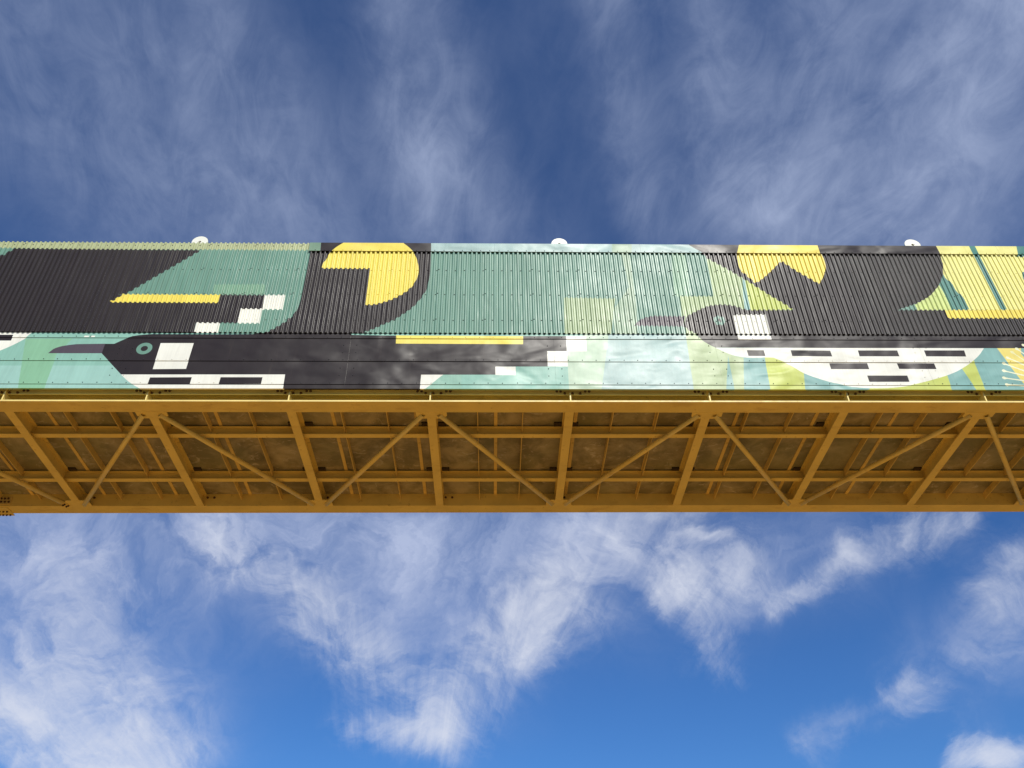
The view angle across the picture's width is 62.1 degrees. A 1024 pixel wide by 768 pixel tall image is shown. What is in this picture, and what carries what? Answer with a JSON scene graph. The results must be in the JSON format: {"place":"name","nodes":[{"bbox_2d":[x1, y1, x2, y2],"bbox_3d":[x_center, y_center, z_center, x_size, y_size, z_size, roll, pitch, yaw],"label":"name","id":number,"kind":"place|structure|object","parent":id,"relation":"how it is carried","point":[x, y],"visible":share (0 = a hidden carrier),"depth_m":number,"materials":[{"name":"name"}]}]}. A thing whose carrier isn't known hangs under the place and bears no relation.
{"place":"outdoors","nodes":[
{"label":"outdoors","id":0,"kind":"place"},
{"bbox_2d":[0,241,1023,515],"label":"footbridge","id":1,"kind":"object","parent":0,"point":[320,377],"visible":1,"depth_m":13.43,"materials":[{"name":"teal paint"}]},
{"bbox_2d":[192,236,207,242],"bbox_3d":[-5.328,-2.334,14.495,0.272,0.448,0.148,0,-38,-1],"label":"roof disc","id":2,"kind":"object","parent":1,"relation":"attached to","point":[200,239],"visible":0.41,"depth_m":14.55,"materials":[{"name":"white plastic"}]},
{"bbox_2d":[551,238,566,243],"bbox_3d":[0.816,-2.323,14.630,0.272,0.448,0.148,0,-38,-1],"label":"roof disc","id":3,"kind":"object","parent":1,"relation":"attached to","point":[558,241],"visible":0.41,"depth_m":14.69,"materials":[{"name":"white plastic"}]},
{"bbox_2d":[904,239,920,245],"bbox_3d":[6.972,-2.321,14.772,0.272,0.471,0.148,0,-38,-1],"label":"roof disc","id":4,"kind":"object","parent":1,"relation":"attached to","point":[909,242],"visible":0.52,"depth_m":14.83,"materials":[{"name":"white plastic"}]},
{"bbox_2d":[0,0,1023,767],"label":"sky","id":5,"kind":"structure","parent":0,"point":[541,639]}
]}

